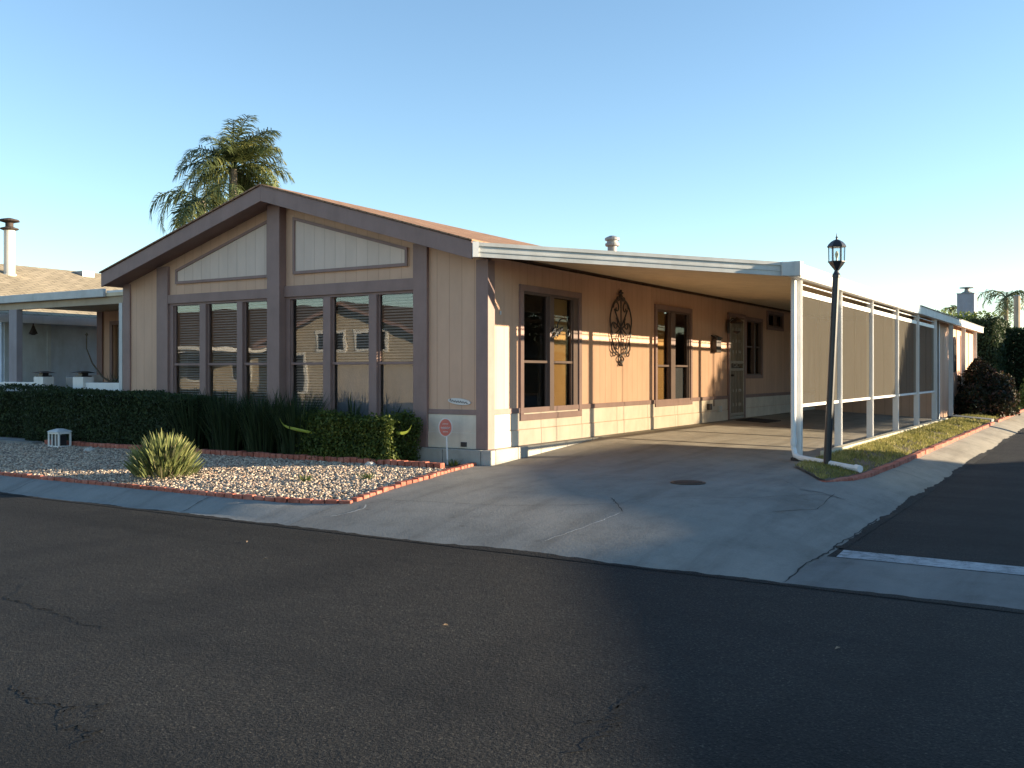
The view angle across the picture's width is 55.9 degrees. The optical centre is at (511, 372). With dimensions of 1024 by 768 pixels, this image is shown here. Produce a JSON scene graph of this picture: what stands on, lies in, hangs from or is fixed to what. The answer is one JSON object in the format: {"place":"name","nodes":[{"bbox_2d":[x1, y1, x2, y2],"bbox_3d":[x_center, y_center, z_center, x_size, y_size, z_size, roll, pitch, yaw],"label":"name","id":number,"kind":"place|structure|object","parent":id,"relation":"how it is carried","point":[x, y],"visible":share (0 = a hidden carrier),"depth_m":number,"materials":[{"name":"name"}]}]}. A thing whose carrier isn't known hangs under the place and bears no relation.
{"place":"outdoors","nodes":[
{"label":"outdoors","id":0,"kind":"place"},
{"bbox_2d":[0,437,42,443],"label":"path","id":1,"kind":"structure","parent":0,"point":[13,440],"depth_m":16.25,"materials":[{"name":"concrete"}]},
{"bbox_2d":[66,375,102,387],"bbox_3d":[-8.233,0.610,18.631,0.600,1.140,0.450,0,0,32],"label":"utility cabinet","id":2,"kind":"object","parent":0,"point":[97,379],"visible":0.19,"depth_m":18.52,"materials":[{"name":"grey metal"}]},
{"bbox_2d":[0,436,462,503],"bbox_3d":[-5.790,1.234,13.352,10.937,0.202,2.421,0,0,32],"label":"gravel","id":3,"kind":"structure","parent":0,"point":[256,475],"depth_m":11.72,"materials":[{"name":"grey gravel"}]},
{"bbox_2d":[0,383,72,437],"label":"hedge","id":4,"kind":"object","parent":3,"relation":"on","point":[13,405],"visible":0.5,"depth_m":17.53,"materials":[{"name":"green plant"}]},
{"bbox_2d":[47,428,71,447],"bbox_3d":[-7.167,1.036,15.290,0.288,0.296,0.269,0,0,32],"label":"garden lantern","id":5,"kind":"object","parent":3,"relation":"on","point":[59,440],"visible":0.89,"depth_m":15.23,"materials":[{"name":"white metal"}]},
{"bbox_2d":[83,447,94,450],"bbox_3d":[-6.380,1.171,14.568,0.164,0.086,0.176,0,0,32],"label":"rock","id":6,"kind":"object","parent":3,"relation":"on","point":[89,449],"visible":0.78,"depth_m":14.52,"materials":[{"name":"grey stone"}]},
{"bbox_2d":[23,386,221,446],"bbox_3d":[-6.307,0.718,15.530,4.118,0.967,0.908,0,0,32],"label":"hedge","id":7,"kind":"object","parent":3,"relation":"on","point":[97,415],"visible":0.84,"depth_m":15.21,"materials":[{"name":"green plant"}]},
{"bbox_2d":[120,428,204,478],"bbox_3d":[-4.125,0.967,11.455,0.955,0.635,0.960,0,0,32],"label":"spiky shrub","id":8,"kind":"object","parent":3,"relation":"on","point":[171,455],"visible":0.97,"depth_m":11.29,"materials":[{"name":"green plant"}]},
{"bbox_2d":[0,471,352,503],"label":"brick edging","id":9,"kind":"object","parent":3,"relation":"on","point":[223,494],"visible":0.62,"depth_m":10.50,"materials":[{"name":"red brick"}]},
{"bbox_2d":[155,388,226,448],"bbox_3d":[-4.774,0.697,14.419,1.200,1.026,1.208,0,0,32],"label":"lily plant","id":10,"kind":"object","parent":3,"relation":"on","point":[198,439],"visible":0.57,"depth_m":14.17,"materials":[{"name":"green plant"}]},
{"bbox_2d":[191,388,255,449],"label":"lily plant","id":11,"kind":"object","parent":3,"relation":"on","point":[224,404],"visible":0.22,"depth_m":14.14,"materials":[{"name":"green plant"}]},
{"bbox_2d":[186,390,261,450],"bbox_3d":[-4.115,0.699,13.976,1.165,1.023,1.202,0,0,32],"label":"lily plant","id":12,"kind":"object","parent":3,"relation":"on","point":[228,438],"visible":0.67,"depth_m":13.74,"materials":[{"name":"green plant"}]},
{"bbox_2d":[44,440,444,468],"bbox_3d":[-4.241,1.161,13.764,7.871,0.139,0.154,0,0,31],"label":"brick edging","id":13,"kind":"object","parent":3,"relation":"on","point":[419,464],"visible":0.41,"depth_m":12.95,"materials":[{"name":"red brick"}]},
{"bbox_2d":[224,386,285,451],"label":"lily plant","id":14,"kind":"object","parent":3,"relation":"on","point":[242,442],"visible":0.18,"depth_m":13.75,"materials":[{"name":"green plant"}]},
{"bbox_2d":[226,391,297,453],"bbox_3d":[-3.502,0.710,13.612,1.186,1.001,1.160,0,0,32],"label":"lily plant","id":15,"kind":"object","parent":3,"relation":"on","point":[264,436],"visible":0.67,"depth_m":13.39,"materials":[{"name":"green plant"}]},
{"bbox_2d":[256,389,329,453],"bbox_3d":[-3.069,0.690,13.635,1.163,1.041,1.145,0,0,32],"label":"lily plant","id":16,"kind":"object","parent":3,"relation":"on","point":[296,405],"visible":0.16,"depth_m":13.40,"materials":[{"name":"green plant"}]},
{"bbox_2d":[258,388,337,454],"bbox_3d":[-2.972,0.703,13.252,1.154,1.014,1.187,0,0,32],"label":"lily plant","id":17,"kind":"object","parent":3,"relation":"on","point":[284,434],"visible":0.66,"depth_m":13.02,"materials":[{"name":"green plant"}]},
{"bbox_2d":[294,474,312,481],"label":"weed tuft","id":18,"kind":"object","parent":3,"relation":"on","point":[305,478],"visible":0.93,"depth_m":10.83,"materials":[{"name":"green plant"}]},
{"bbox_2d":[286,407,422,460],"bbox_3d":[-2.136,0.819,12.941,1.987,0.726,0.938,0,0,32],"label":"boxwood hedge","id":19,"kind":"object","parent":3,"relation":"on","point":[365,436],"visible":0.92,"depth_m":12.61,"materials":[{"name":"green plant"}]},
{"bbox_2d":[280,420,314,433],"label":"arching stem","id":20,"kind":"object","parent":19,"relation":"attached to","point":[298,429],"visible":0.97,"depth_m":12.90,"materials":[{"name":"green plant"}]},
{"bbox_2d":[348,394,362,426],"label":"young plant","id":21,"kind":"object","parent":19,"relation":"on","point":[350,408],"visible":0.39,"depth_m":13.04,"materials":[{"name":"green plant"}]},
{"bbox_2d":[369,403,402,417],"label":"young plant","id":22,"kind":"object","parent":19,"relation":"on","point":[386,410],"visible":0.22,"depth_m":12.75,"materials":[{"name":"green plant"}]},
{"bbox_2d":[395,427,410,434],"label":"arching stem","id":23,"kind":"object","parent":19,"relation":"attached to","point":[402,433],"visible":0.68,"depth_m":12.33,"materials":[{"name":"green plant"}]},
{"bbox_2d":[358,472,376,479],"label":"weed tuft","id":24,"kind":"object","parent":3,"relation":"on","point":[365,476],"visible":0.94,"depth_m":10.89,"materials":[{"name":"green plant"}]},
{"bbox_2d":[364,461,374,465],"bbox_3d":[-1.783,1.163,12.144,0.142,0.090,0.137,0,0,32],"label":"rock","id":25,"kind":"object","parent":3,"relation":"on","point":[370,463],"visible":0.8,"depth_m":12.10,"materials":[{"name":"grey stone"}]},
{"bbox_2d":[438,418,452,464],"bbox_3d":[-0.854,0.902,12.386,0.184,0.638,0.036,0,0,0],"label":"security sign","id":26,"kind":"object","parent":3,"relation":"on","point":[445,427],"visible":0.98,"depth_m":12.37,"materials":[{"name":"red metal"}]},
{"bbox_2d":[446,459,461,465],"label":"weed tuft","id":27,"kind":"object","parent":3,"relation":"on","point":[454,463],"visible":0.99,"depth_m":12.17,"materials":[{"name":"green plant"}]},
{"bbox_2d":[401,438,578,455],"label":"yard","id":28,"kind":"structure","parent":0,"point":[497,448],"depth_m":15.13,"materials":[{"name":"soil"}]},
{"bbox_2d":[0,377,53,390],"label":"porch wall","id":29,"kind":"structure","parent":28,"relation":"on","point":[48,381],"depth_m":17.96,"materials":[{"name":"white concrete"}]},
{"bbox_2d":[33,371,53,376],"bbox_3d":[-8.738,0.027,18.009,0.320,0.104,0.320,0,0,32],"label":"post lantern","id":30,"kind":"object","parent":29,"relation":"on","point":[43,373],"visible":1,"depth_m":17.95,"materials":[{"name":"black metal"}]},
{"bbox_2d":[0,218,122,387],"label":"neighbour house","id":31,"kind":"structure","parent":28,"relation":"on","point":[56,344],"depth_m":21.63,"materials":[{"name":"beige paint"}]},
{"bbox_2d":[29,323,37,334],"bbox_3d":[-10.195,-1.020,20.552,0.166,0.440,0.166,0,0,9],"label":"hanging chime","id":32,"kind":"object","parent":31,"relation":"hanging from","point":[33,331],"visible":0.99,"depth_m":20.51},
{"bbox_2d":[0,289,122,390],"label":"porch awning","id":33,"kind":"object","parent":28,"relation":"on","point":[90,300],"visible":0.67,"depth_m":18.17,"materials":[{"name":"white metal"}]},
{"bbox_2d":[73,377,118,390],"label":"porch wall","id":34,"kind":"structure","parent":28,"relation":"on","point":[83,382],"depth_m":17.20,"materials":[{"name":"white concrete"}]},
{"bbox_2d":[72,371,93,376],"bbox_3d":[-7.719,0.027,17.376,0.320,0.104,0.320,0,0,32],"label":"post lantern","id":35,"kind":"object","parent":34,"relation":"on","point":[82,373],"visible":1,"depth_m":17.32,"materials":[{"name":"black metal"}]},
{"bbox_2d":[85,332,118,382],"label":"potted plant","id":36,"kind":"object","parent":28,"relation":"on","point":[101,375],"visible":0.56,"depth_m":17.48,"materials":[{"name":"green plant"}]},
{"bbox_2d":[97,311,118,381],"bbox_3d":[-6.176,-0.070,21.126,4.580,2.500,3.340,0,0,32],"label":"porch room","id":37,"kind":"object","parent":28,"relation":"on","point":[107,342],"visible":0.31,"depth_m":20.77,"materials":[{"name":"beige paint"}]},
{"bbox_2d":[149,178,245,235],"bbox_3d":[-10.571,-2.661,32.975,3.490,7.682,2.767,0,0,-10],"label":"palm tree","id":38,"kind":"object","parent":28,"relation":"on","point":[187,211],"visible":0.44,"depth_m":32.32,"materials":[{"name":"green plant"}]},
{"bbox_2d":[172,114,294,208],"bbox_3d":[-10.395,-4.056,36.010,4.653,10.473,4.538,0,0,32],"label":"palm tree","id":39,"kind":"object","parent":28,"relation":"on","point":[245,152],"visible":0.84,"depth_m":35.47,"materials":[{"name":"green plant"}]},
{"bbox_2d":[99,184,814,465],"bbox_3d":[1.571,-0.717,22.309,7.530,4.034,19.700,0,0,32],"label":"mobile home","id":40,"kind":"object","parent":28,"relation":"on","point":[262,290],"visible":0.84,"depth_m":14.46,"materials":[{"name":"beige wood"}]},
{"bbox_2d":[169,298,266,407],"bbox_3d":[-4.522,-0.195,15.046,2.350,1.830,0.140,0,0,32],"label":"window","id":41,"kind":"structure","parent":40,"relation":"in","point":[204,362],"depth_m":15.14,"materials":[{"name":"grey glass"}]},
{"bbox_2d":[286,290,412,421],"bbox_3d":[-2.297,-0.195,13.663,2.390,1.830,0.140,0,0,32],"label":"window","id":42,"kind":"structure","parent":40,"relation":"in","point":[361,380],"depth_m":13.67,"materials":[{"name":"grey glass"}]},
{"bbox_2d":[448,398,470,404],"bbox_3d":[-0.690,0.380,12.602,0.360,0.089,0.020,0,0,32],"label":"name plate","id":43,"kind":"object","parent":40,"relation":"attached to","point":[458,401],"visible":1,"depth_m":12.60,"materials":[{"name":"white metal"}]},
{"bbox_2d":[461,442,466,446],"bbox_3d":[-0.625,0.935,12.555,0.090,0.060,0.033,0,0,32],"label":"foundation vent","id":44,"kind":"object","parent":40,"relation":"attached to","point":[463,444],"visible":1,"depth_m":12.53,"materials":[{"name":"black metal"}]},
{"bbox_2d":[519,284,581,420],"bbox_3d":[0.533,-0.270,13.811,0.130,1.850,1.770,0,0,32],"label":"window","id":45,"kind":"structure","parent":40,"relation":"in","point":[555,349],"depth_m":14.11,"materials":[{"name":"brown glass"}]},
{"bbox_2d":[551,318,569,337],"bbox_3d":[0.708,-0.637,13.903,0.060,0.302,0.549,0,0,32],"label":"bird ring ornament","id":46,"kind":"object","parent":40,"relation":"attached to","point":[557,332],"visible":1,"depth_m":13.83,"materials":[{"name":"grey metal"}]},
{"bbox_2d":[605,236,619,250],"bbox_3d":[1.832,-2.142,17.643,0.270,0.710,0.270,0,0,32],"label":"roof vent","id":47,"kind":"object","parent":40,"relation":"on","point":[612,244],"visible":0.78,"depth_m":17.56,"materials":[{"name":"white metal"}]},
{"bbox_2d":[609,290,631,365],"bbox_3d":[1.771,-0.720,15.679,0.040,1.240,0.823,0,0,32],"label":"iron wall scroll","id":48,"kind":"object","parent":40,"relation":"attached to","point":[620,334],"visible":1,"depth_m":15.67,"materials":[{"name":"brown metal"}]},
{"bbox_2d":[654,304,692,406],"bbox_3d":[2.922,-0.300,17.654,0.130,1.810,1.740,0,0,32],"label":"window","id":49,"kind":"structure","parent":40,"relation":"in","point":[674,373],"depth_m":17.52,"materials":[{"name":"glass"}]},
{"bbox_2d":[707,404,711,409],"bbox_3d":[3.910,0.680,19.118,0.068,0.120,0.140,0,0,32],"label":"hose bib box","id":50,"kind":"object","parent":40,"relation":"attached to","point":[709,406],"visible":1,"depth_m":19.07,"materials":[{"name":"brown metal"}]},
{"bbox_2d":[711,335,722,405],"bbox_3d":[4.113,-0.035,19.380,0.140,1.430,0.300,0,0,32],"label":"mailbox","id":51,"kind":"object","parent":40,"relation":"attached to","point":[716,344],"visible":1,"depth_m":19.29,"materials":[{"name":"brown metal"}]},
{"bbox_2d":[727,317,742,333],"bbox_3d":[4.613,-0.970,19.917,0.339,0.340,0.266,0,0,32],"label":"wall lantern","id":52,"kind":"object","parent":40,"relation":"attached to","point":[736,320],"depth_m":19.89,"materials":[{"name":"brown metal"}]},
{"bbox_2d":[727,312,745,419],"bbox_3d":[4.775,-0.130,20.558,0.180,2.240,1.100,0,0,32],"label":"door","id":53,"kind":"structure","parent":40,"relation":"in","point":[736,343],"depth_m":20.54,"materials":[{"name":"paint"}]},
{"bbox_2d":[746,317,762,377],"bbox_3d":[5.367,-0.545,21.586,0.130,1.350,1.230,0,0,32],"label":"window","id":54,"kind":"structure","parent":40,"relation":"in","point":[759,322],"depth_m":21.69,"materials":[{"name":"glass"}]},
{"bbox_2d":[766,310,783,330],"bbox_3d":[6.233,-1.220,22.955,0.105,0.440,1.310,0,0,32],"label":"window","id":55,"kind":"structure","parent":40,"relation":"in","point":[768,313],"depth_m":22.93,"materials":[{"name":"brown glass"}]},
{"bbox_2d":[942,305,956,314],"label":"palm tree","id":56,"kind":"object","parent":28,"relation":"on","point":[953,307],"visible":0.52,"depth_m":64.55,"materials":[{"name":"green plant"}]},
{"bbox_2d":[0,431,1023,767],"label":"road","id":57,"kind":"structure","parent":0,"point":[282,647],"depth_m":4.93,"materials":[{"name":"black asphalt"}]},
{"bbox_2d":[14,684,101,747],"bbox_3d":[-1.930,1.435,4.108,0.147,0.001,0.989,0,0,-40],"label":"pavement crack","id":58,"kind":"object","parent":57,"relation":"on","point":[34,701],"visible":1,"depth_m":4.01,"materials":[{"name":"black asphalt"}]},
{"bbox_2d":[7,583,108,627],"bbox_3d":[-2.884,1.435,5.944,0.260,0.001,1.589,0,0,-42],"label":"pavement crack","id":59,"kind":"object","parent":57,"relation":"on","point":[51,609],"visible":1,"depth_m":5.84,"materials":[{"name":"black asphalt"}]},
{"bbox_2d":[69,702,110,716],"bbox_3d":[-1.781,1.435,4.135,0.204,0.001,0.143,0,0,40],"label":"pavement crack","id":60,"kind":"object","parent":57,"relation":"on","point":[94,709],"visible":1,"depth_m":4.15,"materials":[{"name":"black asphalt"}]},
{"bbox_2d":[0,475,338,524],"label":"sidewalk","id":61,"kind":"structure","parent":57,"relation":"on","point":[287,513],"depth_m":10.33,"materials":[{"name":"concrete"}]},
{"bbox_2d":[0,492,1023,612],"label":"road edge","id":62,"kind":"object","parent":57,"relation":"on","point":[555,556],"visible":1,"depth_m":7.38,"materials":[{"name":"concrete"}]},
{"bbox_2d":[579,715,615,722],"bbox_3d":[0.354,1.435,3.990,0.209,0.001,0.052,0,0,-21],"label":"pavement crack","id":63,"kind":"object","parent":57,"relation":"on","point":[598,719],"visible":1,"depth_m":3.98,"materials":[{"name":"black asphalt"}]},
{"bbox_2d":[565,686,645,757],"bbox_3d":[0.421,1.435,3.996,0.094,0.001,0.931,0,0,26],"label":"pavement crack","id":64,"kind":"object","parent":57,"relation":"on","point":[617,706],"visible":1,"depth_m":3.94,"materials":[{"name":"black asphalt"}]},
{"bbox_2d":[781,556,1023,609],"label":"gutter","id":65,"kind":"object","parent":57,"relation":"on","point":[968,586],"visible":1,"depth_m":6.63,"materials":[{"name":"concrete"}]},
{"bbox_2d":[836,428,1023,548],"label":"road edge","id":66,"kind":"object","parent":57,"relation":"on","point":[909,501],"visible":1,"depth_m":10.95,"materials":[{"name":"concrete"}]},
{"bbox_2d":[837,550,1023,574],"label":"road marking","id":67,"kind":"object","parent":57,"relation":"on","point":[997,568],"visible":1,"depth_m":7.27,"materials":[{"name":"white paint"}]},
{"bbox_2d":[0,0,1023,327],"label":"sky","id":68,"kind":"structure","parent":0,"point":[764,130],"materials":[{"name":"blue"}]},
{"bbox_2d":[288,409,1023,582],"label":"driveway","id":69,"kind":"structure","parent":0,"point":[534,502],"depth_m":9.46,"materials":[{"name":"concrete"}]},
{"bbox_2d":[350,462,476,501],"bbox_3d":[-0.986,1.245,10.980,0.218,0.204,2.773,0,0,24],"label":"brick edging","id":70,"kind":"object","parent":69,"relation":"on","point":[397,484],"visible":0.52,"depth_m":10.53,"materials":[{"name":"red brick"}]},
{"bbox_2d":[383,494,816,504],"bbox_3d":[1.042,1.235,9.467,4.818,0.092,0.897,0,0,-4],"label":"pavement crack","id":71,"kind":"object","parent":69,"relation":"on","point":[627,502],"visible":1,"depth_m":9.23,"materials":[{"name":"black concrete"}]},
{"bbox_2d":[670,480,705,484],"bbox_3d":[1.877,1.200,10.291,0.370,0.079,0.370,0,0,32],"label":"drain cover","id":72,"kind":"object","parent":69,"relation":"on","point":[686,482],"visible":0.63,"depth_m":10.19,"materials":[{"name":"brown metal"}]},
{"bbox_2d":[472,241,983,472],"bbox_3d":[7.581,-0.207,21.045,4.262,2.835,23.950,0,0,32],"label":"carport","id":73,"kind":"object","parent":69,"relation":"on","point":[886,346],"visible":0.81,"depth_m":15.17,"materials":[{"name":"white metal"}]},
{"bbox_2d":[737,418,780,422],"bbox_3d":[5.207,1.012,20.372,0.650,0.055,1.000,0,0,32],"label":"door mat","id":74,"kind":"object","parent":69,"relation":"on","point":[759,420],"depth_m":20.26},
{"bbox_2d":[785,519,876,581],"bbox_3d":[2.706,1.426,8.001,0.048,0.018,3.253,0,0,32],"label":"pavement crack","id":75,"kind":"object","parent":69,"relation":"on","point":[799,568],"visible":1,"depth_m":7.67,"materials":[{"name":"black concrete"}]},
{"bbox_2d":[820,418,947,455],"bbox_3d":[7.490,1.183,18.570,0.130,0.155,11.650,0,0,32],"label":"slab edge","id":76,"kind":"object","parent":69,"relation":"on","point":[870,439],"visible":0.33,"depth_m":16.53,"materials":[{"name":"white concrete"}]},
{"bbox_2d":[815,318,972,418],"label":"storage shed","id":77,"kind":"structure","parent":69,"relation":"on","point":[883,406],"depth_m":25.13,"materials":[{"name":"white metal"}]},
{"bbox_2d":[953,336,956,371],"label":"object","id":78,"kind":"object","parent":77,"relation":"attached to","point":[954,354],"visible":0.93,"depth_m":26.59,"materials":[{"name":"metal"}]},
{"bbox_2d":[960,336,960,375],"bbox_3d":[13.210,-0.470,28.290,0.018,1.200,0.900,0,0,32],"label":"window","id":79,"kind":"structure","parent":77,"relation":"in","point":[960,336],"depth_m":27.91,"materials":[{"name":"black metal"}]},
{"bbox_2d":[819,422,993,481],"bbox_3d":[7.736,1.252,17.215,0.301,0.092,15.479,0,0,33],"label":"brick edging","id":80,"kind":"object","parent":69,"relation":"on","point":[893,464],"visible":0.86,"depth_m":13.68,"materials":[{"name":"red brick"}]},
{"bbox_2d":[966,314,1010,374],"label":"tall hedge","id":81,"kind":"object","parent":69,"relation":"on","point":[992,344],"visible":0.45,"depth_m":35.50,"materials":[{"name":"green plant"}]},
{"bbox_2d":[994,408,1023,421],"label":"brick edging","id":82,"kind":"object","parent":69,"relation":"on","point":[1003,418],"visible":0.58,"depth_m":25.87,"materials":[{"name":"red brick"}]},
{"bbox_2d":[795,406,1023,479],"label":"lawn","id":83,"kind":"structure","parent":0,"point":[884,444],"depth_m":15.22,"materials":[{"name":"green plant"}]},
{"bbox_2d":[823,234,845,464],"bbox_3d":[4.026,-0.198,12.087,0.310,3.095,0.207,0,0,18],"label":"lamp post","id":84,"kind":"object","parent":83,"relation":"on","point":[836,265],"visible":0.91,"depth_m":12.07,"materials":[{"name":"black metal"}]},
{"bbox_2d":[952,415,993,421],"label":"stepping slab","id":85,"kind":"structure","parent":83,"relation":"on","point":[972,417],"depth_m":24.34,"materials":[{"name":"concrete"}]},
{"bbox_2d":[953,356,1019,417],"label":"red bush","id":86,"kind":"object","parent":83,"relation":"on","point":[985,382],"visible":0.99,"depth_m":26.31,"materials":[{"name":"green plant"}]},
{"bbox_2d":[993,371,1020,411],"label":"red bush","id":87,"kind":"object","parent":83,"relation":"on","point":[1017,399],"visible":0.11,"depth_m":28.57,"materials":[{"name":"green plant"}]},
{"bbox_2d":[1016,378,1023,407],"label":"shrub","id":88,"kind":"object","parent":83,"relation":"on","point":[1021,401],"visible":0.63,"depth_m":33.28,"materials":[{"name":"green plant"}]},
{"bbox_2d":[956,287,977,317],"bbox_3d":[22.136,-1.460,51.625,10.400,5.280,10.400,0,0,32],"label":"chimney","id":89,"kind":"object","parent":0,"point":[967,300],"depth_m":45.93,"materials":[{"name":"grey metal"}]},
{"bbox_3d":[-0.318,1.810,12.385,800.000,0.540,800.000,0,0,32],"label":"ground","id":90,"kind":"structure","parent":0,"visible":0},
{"bbox_2d":[935,308,996,321],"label":"hedge shrub","id":91,"kind":"object","parent":90,"relation":"on","point":[968,314],"visible":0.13,"depth_m":39.17,"materials":[{"name":"green plant"}]},
{"bbox_2d":[977,289,1023,324],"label":"palm tree","id":92,"kind":"object","parent":90,"relation":"on","point":[1004,302],"visible":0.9,"depth_m":49.34,"materials":[{"name":"green plant"}]},
{"bbox_2d":[1006,324,1023,394],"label":"tall hedge","id":93,"kind":"object","parent":90,"relation":"on","point":[1015,356],"visible":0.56,"depth_m":37.32,"materials":[{"name":"green plant"}]},
{"bbox_2d":[1013,295,1020,327],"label":"utility pole","id":94,"kind":"object","parent":90,"relation":"on","point":[1017,321],"visible":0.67,"depth_m":44.62,"materials":[{"name":"white wood"}]}
]}

